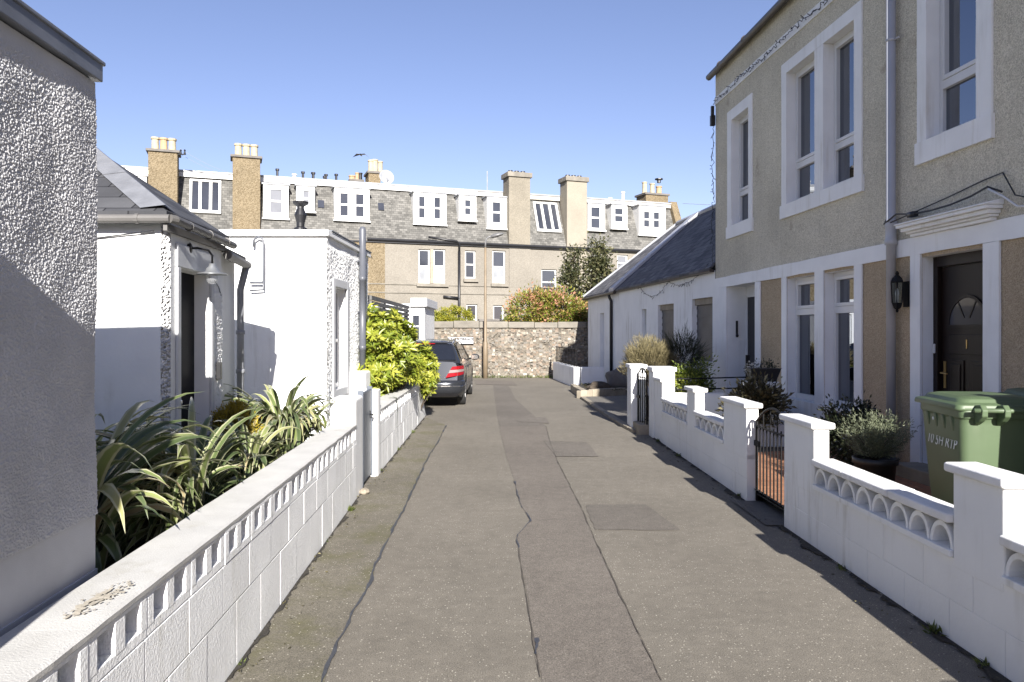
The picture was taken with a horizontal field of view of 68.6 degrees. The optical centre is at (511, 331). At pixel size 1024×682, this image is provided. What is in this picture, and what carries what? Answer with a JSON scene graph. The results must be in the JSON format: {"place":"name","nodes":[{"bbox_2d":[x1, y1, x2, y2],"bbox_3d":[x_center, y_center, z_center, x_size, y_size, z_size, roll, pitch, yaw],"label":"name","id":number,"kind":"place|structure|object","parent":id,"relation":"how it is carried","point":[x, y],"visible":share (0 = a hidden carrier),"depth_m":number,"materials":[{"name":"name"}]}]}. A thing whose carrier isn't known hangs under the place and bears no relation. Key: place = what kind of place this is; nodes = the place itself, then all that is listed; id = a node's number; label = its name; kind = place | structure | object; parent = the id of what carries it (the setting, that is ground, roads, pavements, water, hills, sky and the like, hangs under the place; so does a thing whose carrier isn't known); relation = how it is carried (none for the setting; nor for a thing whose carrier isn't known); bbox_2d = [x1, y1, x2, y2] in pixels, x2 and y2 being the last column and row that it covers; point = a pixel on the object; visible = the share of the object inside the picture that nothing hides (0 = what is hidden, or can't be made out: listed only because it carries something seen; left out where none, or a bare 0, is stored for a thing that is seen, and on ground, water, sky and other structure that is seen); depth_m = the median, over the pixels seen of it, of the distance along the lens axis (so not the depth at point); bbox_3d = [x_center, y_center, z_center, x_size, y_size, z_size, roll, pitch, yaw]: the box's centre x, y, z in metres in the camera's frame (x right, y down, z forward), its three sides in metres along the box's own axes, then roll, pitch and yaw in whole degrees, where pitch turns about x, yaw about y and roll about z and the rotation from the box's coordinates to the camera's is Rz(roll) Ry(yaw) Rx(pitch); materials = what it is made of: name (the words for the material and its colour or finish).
{"place":"outdoors","nodes":[
{"label":"outdoors","id":0,"kind":"place"},
{"bbox_2d":[104,487,229,569],"bbox_3d":[-3.700,1.130,4.950,4.600,0.001,5.500,0,0,0],"label":"garden bed","id":1,"kind":"object","parent":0,"point":[138,544],"depth_m":3.91,"materials":[{"name":"soil"}]},
{"bbox_2d":[95,392,232,573],"bbox_3d":[-2.241,0.736,3.701,1.604,0.827,1.508,0,0,0],"label":"flax plant","id":2,"kind":"object","parent":1,"relation":"on","point":[124,461],"visible":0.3,"depth_m":3.66,"materials":[{"name":"plant"}]},
{"bbox_2d":[95,404,240,492],"bbox_3d":[-2.598,0.770,4.319,1.786,0.760,1.668,0,0,0],"label":"flax plant","id":3,"kind":"object","parent":1,"relation":"on","point":[100,438],"visible":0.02,"depth_m":4.46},
{"bbox_2d":[95,397,271,557],"bbox_3d":[-2.093,0.782,4.378,1.211,0.736,1.681,0,0,0],"label":"flax plant","id":4,"kind":"object","parent":1,"relation":"on","point":[227,445],"visible":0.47,"depth_m":4.40,"materials":[{"name":"plant"}]},
{"bbox_2d":[210,396,264,438],"bbox_3d":[-2.233,0.834,6.095,0.482,0.642,0.459,0,0,0],"label":"conifer","id":5,"kind":"object","parent":1,"relation":"on","point":[225,413],"visible":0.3,"depth_m":6.04,"materials":[{"name":"green plant"}]},
{"bbox_2d":[196,418,299,487],"bbox_3d":[-1.972,0.867,5.450,0.771,0.566,1.212,0,0,0],"label":"flax plant","id":6,"kind":"object","parent":1,"relation":"on","point":[258,463],"visible":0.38,"depth_m":5.50,"materials":[{"name":"plant"}]},
{"bbox_2d":[223,375,339,457],"bbox_3d":[-1.984,0.760,6.837,1.562,0.778,1.602,0,0,44],"label":"flax plant","id":7,"kind":"object","parent":1,"relation":"on","point":[299,412],"visible":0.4,"depth_m":6.52,"materials":[{"name":"plant"}]},
{"bbox_2d":[22,0,777,218],"label":"sky","id":8,"kind":"structure","parent":0,"point":[618,95],"materials":[{"name":"blue"}]},
{"bbox_2d":[376,298,436,338],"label":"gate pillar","id":9,"kind":"structure","parent":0,"point":[421,314],"depth_m":21.35,"materials":[{"name":"paint"}]},
{"bbox_2d":[411,314,419,338],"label":"window","id":10,"kind":"structure","parent":9,"relation":"in","point":[415,318],"depth_m":21.37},
{"bbox_2d":[473,374,552,377],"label":"grass","id":11,"kind":"structure","parent":0,"point":[518,376],"depth_m":26.73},
{"bbox_2d":[586,396,626,422],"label":"driveway","id":12,"kind":"structure","parent":0,"point":[616,406],"depth_m":16.48,"materials":[{"name":"concrete"}]},
{"bbox_2d":[227,378,999,681],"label":"lane","id":13,"kind":"structure","parent":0,"point":[716,587],"depth_m":4.90,"materials":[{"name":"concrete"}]},
{"bbox_2d":[0,395,362,681],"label":"garden wall","id":14,"kind":"structure","parent":13,"relation":"on","point":[200,594],"depth_m":3.34,"materials":[{"name":"paint"}]},
{"bbox_2d":[225,496,358,681],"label":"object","id":15,"kind":"object","parent":13,"relation":"on","point":[264,631],"visible":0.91,"depth_m":4.39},
{"bbox_2d":[233,418,445,681],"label":"lane edge strip","id":16,"kind":"object","parent":13,"relation":"on","point":[313,636],"visible":0.84,"depth_m":4.93,"materials":[{"name":"concrete"}]},
{"bbox_2d":[359,488,369,494],"bbox_3d":[-1.495,1.624,7.622,0.117,0.069,0.132,0,0,34],"label":"loose stone","id":17,"kind":"object","parent":16,"relation":"on","point":[363,491],"visible":0.99,"depth_m":7.57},
{"bbox_2d":[380,418,424,471],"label":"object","id":18,"kind":"object","parent":16,"relation":"on","point":[391,459],"visible":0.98,"depth_m":10.80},
{"bbox_2d":[321,425,446,681],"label":"lane tar seam","id":19,"kind":"object","parent":13,"relation":"on","point":[334,650],"visible":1,"depth_m":4.87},
{"bbox_2d":[356,382,425,475],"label":"garden wall","id":20,"kind":"structure","parent":13,"relation":"on","point":[390,433],"depth_m":9.96,"materials":[{"name":"paint"}]},
{"bbox_2d":[358,386,373,482],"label":"garden gate","id":21,"kind":"structure","parent":20,"relation":"attached to","point":[366,395],"depth_m":8.24,"materials":[{"name":"white metal"}]},
{"bbox_2d":[414,340,440,408],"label":"yellow bush","id":22,"kind":"object","parent":13,"relation":"on","point":[429,358],"visible":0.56,"depth_m":13.55,"materials":[{"name":"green plant"}]},
{"bbox_2d":[413,338,478,403],"bbox_3d":[-1.930,0.897,18.370,2.200,1.506,4.720,0,0,0],"label":"parked car","id":23,"kind":"object","parent":13,"relation":"on","point":[455,372],"visible":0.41,"depth_m":16.48,"materials":[{"name":"paint"}]},
{"bbox_2d":[483,233,503,378],"bbox_3d":[-0.652,-0.919,26.500,0.745,5.138,0.260,0,0,0],"label":"street lamp","id":24,"kind":"object","parent":13,"relation":"on","point":[485,359],"visible":1,"depth_m":26.46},
{"bbox_2d":[475,380,516,384],"bbox_3d":[-0.560,1.642,24.266,1.257,0.001,2.522,0,0,-4],"label":"lane patch","id":25,"kind":"object","parent":13,"relation":"on","point":[490,382],"visible":1,"depth_m":24.23,"materials":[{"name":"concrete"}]},
{"bbox_2d":[493,385,545,425],"bbox_3d":[-0.125,1.646,18.063,0.812,0.001,10.001,0,0,-4],"label":"lane patch","id":26,"kind":"object","parent":13,"relation":"on","point":[509,406],"visible":1,"depth_m":15.87,"materials":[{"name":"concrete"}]},
{"bbox_2d":[514,416,548,422],"bbox_3d":[0.355,1.642,14.058,0.638,0.001,1.222,0,0,0],"label":"lane patch","id":27,"kind":"object","parent":13,"relation":"on","point":[531,419],"visible":1,"depth_m":14.03,"materials":[{"name":"asphalt"}]},
{"bbox_2d":[543,440,597,456],"bbox_3d":[0.805,1.642,10.599,0.670,0.001,1.460,0,0,0],"label":"lane patch","id":28,"kind":"object","parent":13,"relation":"on","point":[565,448],"visible":1,"depth_m":10.55,"materials":[{"name":"asphalt"}]},
{"bbox_2d":[553,343,603,385],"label":"front wall","id":29,"kind":"structure","parent":13,"relation":"on","point":[567,374],"depth_m":22.57,"materials":[{"name":"white paint"}]},
{"bbox_2d":[499,426,661,681],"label":"lane trench patch","id":30,"kind":"object","parent":13,"relation":"on","point":[584,629],"visible":1,"depth_m":4.85,"materials":[{"name":"asphalt"}]},
{"bbox_2d":[514,481,531,547],"bbox_3d":[0.095,1.640,6.977,0.152,0.001,2.548,0,0,0],"label":"lane crack","id":31,"kind":"object","parent":30,"relation":"on","point":[527,514],"visible":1,"depth_m":6.52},
{"bbox_2d":[519,549,540,676],"bbox_3d":[0.090,1.640,4.619,0.016,0.001,2.108,0,0,-2],"label":"lane crack","id":32,"kind":"object","parent":30,"relation":"on","point":[530,618],"visible":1,"depth_m":4.21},
{"bbox_2d":[534,637,539,653],"bbox_3d":[0.131,1.639,3.924,0.030,0.001,0.204,0,0,1],"label":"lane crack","id":33,"kind":"object","parent":30,"relation":"on","point":[536,640],"visible":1,"depth_m":3.96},
{"bbox_2d":[571,384,626,397],"bbox_3d":[2.298,1.563,20.228,1.601,0.234,3.620,0,0,14],"label":"stone edging","id":34,"kind":"object","parent":13,"relation":"on","point":[579,391],"visible":0.69,"depth_m":19.14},
{"bbox_2d":[586,381,610,389],"bbox_3d":[2.256,1.437,19.485,0.554,0.293,0.451,0,0,-20],"label":"boulder","id":35,"kind":"object","parent":34,"relation":"on","point":[597,384],"visible":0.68,"depth_m":19.37,"materials":[{"name":"grey stone"}]},
{"bbox_2d":[605,368,626,387],"bbox_3d":[2.785,1.272,19.905,0.611,0.633,0.510,0,0,0],"label":"boulder","id":36,"kind":"object","parent":34,"relation":"on","point":[614,379],"visible":0.73,"depth_m":19.70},
{"bbox_2d":[546,426,661,679],"bbox_3d":[0.620,1.640,8.291,0.066,0.001,9.519,0,0,-1],"label":"lane crack","id":37,"kind":"object","parent":13,"relation":"on","point":[619,593],"visible":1,"depth_m":4.89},
{"bbox_2d":[580,396,635,432],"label":"driveway kerb","id":38,"kind":"structure","parent":13,"relation":"on","point":[619,422],"depth_m":14.29,"materials":[{"name":"concrete"}]},
{"bbox_2d":[238,438,993,678],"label":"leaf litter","id":39,"kind":"object","parent":13,"relation":"on","point":[679,470],"visible":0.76,"depth_m":5.11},
{"bbox_2d":[586,504,679,529],"bbox_3d":[1.040,1.645,6.689,0.711,0.001,0.936,0,0,0],"label":"lane patch","id":40,"kind":"object","parent":13,"relation":"on","point":[624,517],"visible":1,"depth_m":6.61,"materials":[{"name":"asphalt"}]},
{"bbox_2d":[625,363,647,426],"bbox_3d":[2.115,1.125,12.775,0.300,1.150,0.500,0,0,0],"label":"gatepost","id":41,"kind":"object","parent":13,"relation":"on","point":[632,370],"visible":0.68,"depth_m":12.55,"materials":[{"name":"paint"}]},
{"bbox_2d":[633,421,648,434],"bbox_3d":[2.160,1.595,12.275,0.280,0.210,0.530,0,0,0],"label":"gate step","id":42,"kind":"object","parent":13,"relation":"on","point":[641,428],"visible":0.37,"depth_m":12.01,"materials":[{"name":"concrete"}]},
{"bbox_2d":[647,366,676,437],"bbox_3d":[2.353,1.125,11.800,0.385,1.150,0.450,0,0,0],"label":"gatepost","id":43,"kind":"object","parent":13,"relation":"on","point":[663,371],"visible":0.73,"depth_m":11.61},
{"bbox_2d":[636,368,647,424],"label":"iron gate","id":44,"kind":"structure","parent":43,"relation":"attached to","point":[638,396],"depth_m":12.26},
{"bbox_2d":[733,501,783,524],"bbox_3d":[2.265,1.637,6.815,0.270,0.001,0.910,0,0,0],"label":"gate threshold","id":45,"kind":"object","parent":13,"relation":"on","point":[766,514],"visible":0.8,"depth_m":6.80,"materials":[{"name":"concrete"}]},
{"bbox_2d":[653,438,1011,681],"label":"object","id":46,"kind":"object","parent":13,"relation":"on","point":[991,673],"visible":0.98,"depth_m":4.64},
{"bbox_2d":[921,619,948,636],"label":"weed","id":47,"kind":"object","parent":13,"relation":"on","point":[933,627],"visible":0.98,"depth_m":4.11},
{"bbox_2d":[972,655,989,666],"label":"weed","id":48,"kind":"object","parent":13,"relation":"on","point":[984,663],"visible":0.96,"depth_m":3.70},
{"bbox_2d":[617,332,680,416],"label":"heather bush","id":49,"kind":"object","parent":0,"point":[660,354],"visible":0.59,"depth_m":13.46,"materials":[{"name":"beige plant"}]},
{"bbox_2d":[658,319,712,390],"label":"shrub","id":50,"kind":"object","parent":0,"point":[679,349],"visible":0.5,"depth_m":14.00,"materials":[{"name":"green plant"}]},
{"bbox_2d":[667,354,725,391],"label":"shrub","id":51,"kind":"object","parent":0,"point":[693,372],"visible":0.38,"depth_m":12.22,"materials":[{"name":"green plant"}]},
{"bbox_2d":[756,447,783,506],"bbox_3d":[4.130,1.525,4.050,3.740,0.001,16.100,0,0,0],"label":"garden","id":52,"kind":"object","parent":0,"point":[761,492],"depth_m":9.63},
{"bbox_2d":[676,355,749,389],"bbox_3d":[3.177,0.960,11.880,1.155,1.180,0.040,0,0,0],"label":"handrail","id":53,"kind":"object","parent":52,"relation":"on","point":[747,358],"visible":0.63,"depth_m":11.87,"materials":[{"name":"black metal"}]},
{"bbox_2d":[715,364,797,446],"bbox_3d":[3.262,0.990,10.122,1.077,1.120,0.942,0,0,0],"label":"shrub","id":54,"kind":"object","parent":52,"relation":"on","point":[764,395],"visible":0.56,"depth_m":9.95,"materials":[{"name":"green plant"}]},
{"bbox_2d":[743,381,778,420],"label":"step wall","id":55,"kind":"structure","parent":52,"relation":"on","point":[771,383],"depth_m":10.60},
{"bbox_2d":[743,358,781,381],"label":"potted plant","id":56,"kind":"object","parent":55,"relation":"on","point":[774,370],"visible":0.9,"depth_m":10.61,"materials":[{"name":"green plant"}]},
{"bbox_2d":[915,391,1023,504],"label":"wheelie bin","id":57,"kind":"object","parent":52,"relation":"on","point":[986,428],"visible":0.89,"depth_m":5.34,"materials":[{"name":"plastic"}]},
{"bbox_2d":[997,388,1023,396],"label":"wheelie bin","id":58,"kind":"object","parent":52,"relation":"on","point":[1016,391],"visible":0.13,"depth_m":6.13,"materials":[{"name":"plastic"}]},
{"bbox_2d":[758,451,931,505],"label":"garden path","id":59,"kind":"structure","parent":0,"point":[920,487],"depth_m":7.66,"materials":[{"name":"ceramic"}]},
{"bbox_2d":[813,391,899,466],"bbox_3d":[3.648,1.085,8.042,0.922,0.932,1.056,0,0,0],"label":"shrub","id":60,"kind":"object","parent":59,"relation":"on","point":[844,454],"visible":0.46,"depth_m":7.93,"materials":[{"name":"green plant"}]},
{"bbox_2d":[833,408,921,481],"bbox_3d":[3.357,1.108,6.940,0.710,0.830,0.683,0,0,36],"label":"potted rosemary","id":61,"kind":"object","parent":59,"relation":"on","point":[878,458],"visible":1,"depth_m":6.85,"materials":[{"name":"green plant"}]},
{"label":"ground","id":62,"kind":"structure","parent":0,"visible":0},
{"bbox_2d":[0,0,105,636],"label":"outhouse","id":63,"kind":"structure","parent":62,"relation":"on","point":[51,74],"depth_m":2.54,"materials":[{"name":"paint"}]},
{"bbox_2d":[94,148,251,447],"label":"cottage","id":64,"kind":"structure","parent":62,"relation":"on","point":[165,322],"depth_m":5.13,"materials":[{"name":"white paint"}]},
{"bbox_2d":[181,272,193,442],"bbox_3d":[-2.507,0.545,5.634,0.155,2.050,0.753,0,0,-5],"label":"door","id":65,"kind":"structure","parent":64,"relation":"in","point":[187,280],"depth_m":5.83,"materials":[{"name":"wood"}]},
{"bbox_2d":[187,243,227,275],"bbox_3d":[-2.256,-0.500,5.605,0.239,0.290,0.278,0,0,0],"label":"wall lamp","id":66,"kind":"object","parent":64,"relation":"attached to","point":[212,269],"visible":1,"depth_m":5.59,"materials":[{"name":"white metal"}]},
{"bbox_2d":[220,200,371,441],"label":"house","id":67,"kind":"structure","parent":62,"relation":"on","point":[305,301],"depth_m":8.67,"materials":[{"name":"white paint"}]},
{"bbox_2d":[336,289,338,386],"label":"window","id":68,"kind":"structure","parent":67,"relation":"in","point":[337,291],"depth_m":9.61,"materials":[{"name":"plastic"}]},
{"bbox_2d":[351,371,369,394],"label":"garden pier","id":69,"kind":"structure","parent":62,"relation":"on","point":[360,379],"depth_m":9.90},
{"bbox_2d":[368,295,408,324],"bbox_3d":[-2.287,0.565,14.159,0.106,2.270,4.881,0,0,-1],"label":"slatted fence","id":70,"kind":"object","parent":62,"relation":"on","point":[383,305],"visible":0.12,"depth_m":13.52,"materials":[{"name":"grey wood"}]},
{"bbox_2d":[121,136,680,320],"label":"tenement","id":71,"kind":"structure","parent":62,"relation":"on","point":[428,242],"depth_m":38.83,"materials":[{"name":"stone"}]},
{"bbox_2d":[189,179,220,214],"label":"roof window","id":72,"kind":"structure","parent":71,"relation":"in","point":[204,195],"depth_m":35.36,"materials":[{"name":"wood"}]},
{"bbox_2d":[379,170,393,183],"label":"satellite dish","id":73,"kind":"object","parent":71,"relation":"attached to","point":[386,176],"visible":0.93,"depth_m":42.75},
{"bbox_2d":[419,249,429,282],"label":"window","id":74,"kind":"structure","parent":71,"relation":"in","point":[424,255],"depth_m":38.50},
{"bbox_2d":[433,249,444,282],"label":"window","id":75,"kind":"structure","parent":71,"relation":"in","point":[438,255],"depth_m":38.76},
{"bbox_2d":[180,148,707,204],"bbox_3d":[-1.222,-7.222,39.107,28.475,2.368,7.819,0,0,-3],"label":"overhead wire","id":76,"kind":"object","parent":71,"relation":"attached to","point":[230,175],"visible":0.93,"depth_m":35.48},
{"bbox_2d":[465,251,474,277],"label":"window","id":77,"kind":"structure","parent":71,"relation":"in","point":[469,255],"depth_m":39.33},
{"bbox_2d":[466,304,476,320],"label":"window","id":78,"kind":"structure","parent":71,"relation":"in","point":[473,307],"depth_m":39.40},
{"bbox_2d":[493,305,502,318],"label":"window","id":79,"kind":"structure","parent":71,"relation":"in","point":[497,309],"depth_m":39.87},
{"bbox_2d":[492,251,504,282],"bbox_3d":[-0.733,-3.433,39.870,0.741,1.716,0.060,0,0,-20],"label":"window","id":80,"kind":"structure","parent":71,"relation":"in","point":[498,257],"depth_m":39.88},
{"bbox_2d":[532,202,561,232],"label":"roof window","id":81,"kind":"structure","parent":71,"relation":"in","point":[546,214],"depth_m":41.33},
{"bbox_2d":[541,269,555,291],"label":"window","id":82,"kind":"structure","parent":71,"relation":"in","point":[547,275],"depth_m":40.86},
{"bbox_2d":[617,255,626,267],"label":"window","id":83,"kind":"structure","parent":71,"relation":"in","point":[621,259],"depth_m":42.39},
{"bbox_2d":[434,304,476,320],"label":"clipped bush","id":84,"kind":"object","parent":62,"relation":"on","point":[448,315],"visible":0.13,"depth_m":28.99,"materials":[{"name":"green plant"}]},
{"bbox_2d":[478,319,523,321],"bbox_3d":[-0.225,0.610,29.750,2.150,2.180,1.900,0,0,0],"label":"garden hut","id":85,"kind":"object","parent":62,"relation":"on","point":[493,319],"visible":0.11,"depth_m":28.80,"materials":[{"name":"white wood"}]},
{"bbox_2d":[434,321,587,377],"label":"stone wall","id":86,"kind":"structure","parent":62,"relation":"on","point":[521,348],"depth_m":26.90,"materials":[{"name":"stone"}]},
{"bbox_2d":[448,337,473,343],"bbox_3d":[-1.830,0.315,26.808,0.920,0.250,0.025,0,0,0],"label":"street sign","id":87,"kind":"object","parent":86,"relation":"attached to","point":[466,340],"visible":0.81,"depth_m":26.80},
{"bbox_2d":[500,279,587,322],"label":"photinia bush","id":88,"kind":"object","parent":62,"relation":"on","point":[541,306],"visible":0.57,"depth_m":28.08,"materials":[{"name":"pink plant"}]},
{"bbox_2d":[554,243,587,321],"bbox_3d":[2.248,-0.947,30.253,2.115,5.200,2.786,0,0,-15],"label":"holly tree","id":89,"kind":"object","parent":62,"relation":"on","point":[573,270],"visible":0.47,"depth_m":29.82,"materials":[{"name":"green plant"}]},
{"bbox_2d":[564,230,619,318],"bbox_3d":[3.453,-1.232,30.272,3.283,5.771,3.112,0,0,0],"label":"holly tree","id":90,"kind":"object","parent":62,"relation":"on","point":[597,263],"visible":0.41,"depth_m":29.89,"materials":[{"name":"green plant"}]},
{"bbox_2d":[582,178,715,395],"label":"cottage","id":91,"kind":"structure","parent":62,"relation":"on","point":[621,310],"depth_m":19.59,"materials":[{"name":"paint"}]},
{"bbox_2d":[662,309,673,347],"bbox_3d":[3.721,0.039,17.584,0.058,1.118,1.198,0,0,-6],"label":"window","id":92,"kind":"structure","parent":91,"relation":"in","point":[667,315],"depth_m":17.75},
{"bbox_2d":[634,264,707,298],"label":"string lights","id":93,"kind":"object","parent":91,"relation":"hanging from","point":[671,286],"visible":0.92,"depth_m":16.83,"materials":[{"name":"black paint"}]},
{"bbox_2d":[697,304,712,361],"bbox_3d":[3.969,0.024,15.200,0.058,1.148,1.161,0,0,-6],"label":"window","id":94,"kind":"structure","parent":91,"relation":"in","point":[704,312],"depth_m":15.26,"materials":[{"name":"glass"}]},
{"bbox_2d":[675,392,723,416],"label":"garden wall","id":95,"kind":"structure","parent":62,"relation":"on","point":[711,400],"depth_m":11.85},
{"bbox_2d":[652,377,762,500],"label":"garden wall","id":96,"kind":"structure","parent":62,"relation":"on","point":[720,449],"depth_m":8.46,"materials":[{"name":"paint"}]},
{"bbox_2d":[706,0,1023,485],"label":"terraced house","id":97,"kind":"structure","parent":62,"relation":"on","point":[866,150],"depth_m":8.88,"materials":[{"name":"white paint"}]},
{"bbox_2d":[709,108,714,265],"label":"string lights","id":98,"kind":"object","parent":97,"relation":"hanging from","point":[713,193],"visible":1,"depth_m":14.47,"materials":[{"name":"black paint"}]},
{"bbox_2d":[710,106,714,125],"bbox_3d":[3.870,-4.160,14.488,0.090,0.380,0.078,0,0,-4],"label":"junction box","id":99,"kind":"object","parent":97,"relation":"attached to","point":[712,119],"visible":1,"depth_m":14.45,"materials":[{"name":"black paint"}]},
{"bbox_2d":[739,114,747,221],"bbox_3d":[4.154,-2.865,13.170,0.103,1.908,0.801,0,0,-2],"label":"window","id":100,"kind":"structure","parent":97,"relation":"in","point":[743,123],"depth_m":13.46,"materials":[{"name":"plastic"}]},
{"bbox_2d":[748,297,754,367],"bbox_3d":[4.404,0.360,13.207,0.058,2.000,1.263,0,0,-4],"label":"door","id":101,"kind":"structure","parent":97,"relation":"in","point":[751,300],"depth_m":13.65,"materials":[{"name":"black paint"}]},
{"bbox_2d":[713,0,827,104],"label":"string lights","id":102,"kind":"object","parent":97,"relation":"attached to","point":[770,50],"visible":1,"depth_m":11.77,"materials":[{"name":"black paint"}]},
{"bbox_2d":[796,276,813,400],"bbox_3d":[4.313,0.100,10.830,0.110,1.778,0.901,0,0,-1],"label":"window","id":103,"kind":"structure","parent":97,"relation":"in","point":[804,286],"depth_m":11.04,"materials":[{"name":"plastic"}]},
{"bbox_2d":[796,60,813,199],"bbox_3d":[4.313,-2.895,10.830,0.110,1.968,0.901,0,0,-1],"label":"window","id":104,"kind":"structure","parent":97,"relation":"in","point":[805,76],"depth_m":11.04,"materials":[{"name":"plastic"}]},
{"bbox_2d":[834,270,853,405],"bbox_3d":[4.387,0.100,9.735,0.102,1.778,0.791,0,0,-2],"label":"window","id":105,"kind":"structure","parent":97,"relation":"in","point":[843,281],"depth_m":9.92,"materials":[{"name":"plastic"}]},
{"bbox_2d":[834,29,853,184],"bbox_3d":[4.387,-2.895,9.735,0.102,1.968,0.791,0,0,-2],"label":"window","id":106,"kind":"structure","parent":97,"relation":"in","point":[844,47],"depth_m":9.92,"materials":[{"name":"plastic"}]},
{"bbox_2d":[891,271,909,311],"bbox_3d":[4.248,-0.438,8.237,0.188,0.455,0.126,0,0,0],"label":"wall lantern","id":107,"kind":"object","parent":97,"relation":"attached to","point":[897,279],"depth_m":8.22,"materials":[{"name":"black metal"}]},
{"bbox_2d":[940,0,975,132],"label":"window","id":108,"kind":"structure","parent":97,"relation":"in","point":[957,17],"depth_m":7.66,"materials":[{"name":"plastic"}]},
{"bbox_2d":[940,262,982,391],"bbox_3d":[4.553,0.351,7.511,0.114,2.058,0.818,0,0,-4],"label":"door","id":109,"kind":"structure","parent":97,"relation":"in","point":[962,285],"depth_m":7.58,"materials":[{"name":"wood"}]},
{"bbox_2d":[779,414,1023,681],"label":"garden wall","id":110,"kind":"structure","parent":62,"relation":"on","point":[955,571],"depth_m":4.21,"materials":[{"name":"paint"}]},
{"bbox_2d":[754,407,783,510],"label":"iron gate","id":111,"kind":"structure","parent":110,"relation":"attached to","point":[757,443],"depth_m":6.93,"materials":[{"name":"metal"}]},
{"label":"left garden bed far","id":112,"kind":"structure","parent":62,"relation":"on","visible":0},
{"bbox_2d":[357,303,428,396],"bbox_3d":[-2.087,0.561,11.754,1.489,2.041,3.299,0,0,0],"label":"yellow bush","id":113,"kind":"object","parent":112,"relation":"on","point":[393,361],"visible":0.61,"depth_m":10.93,"materials":[{"name":"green plant"}]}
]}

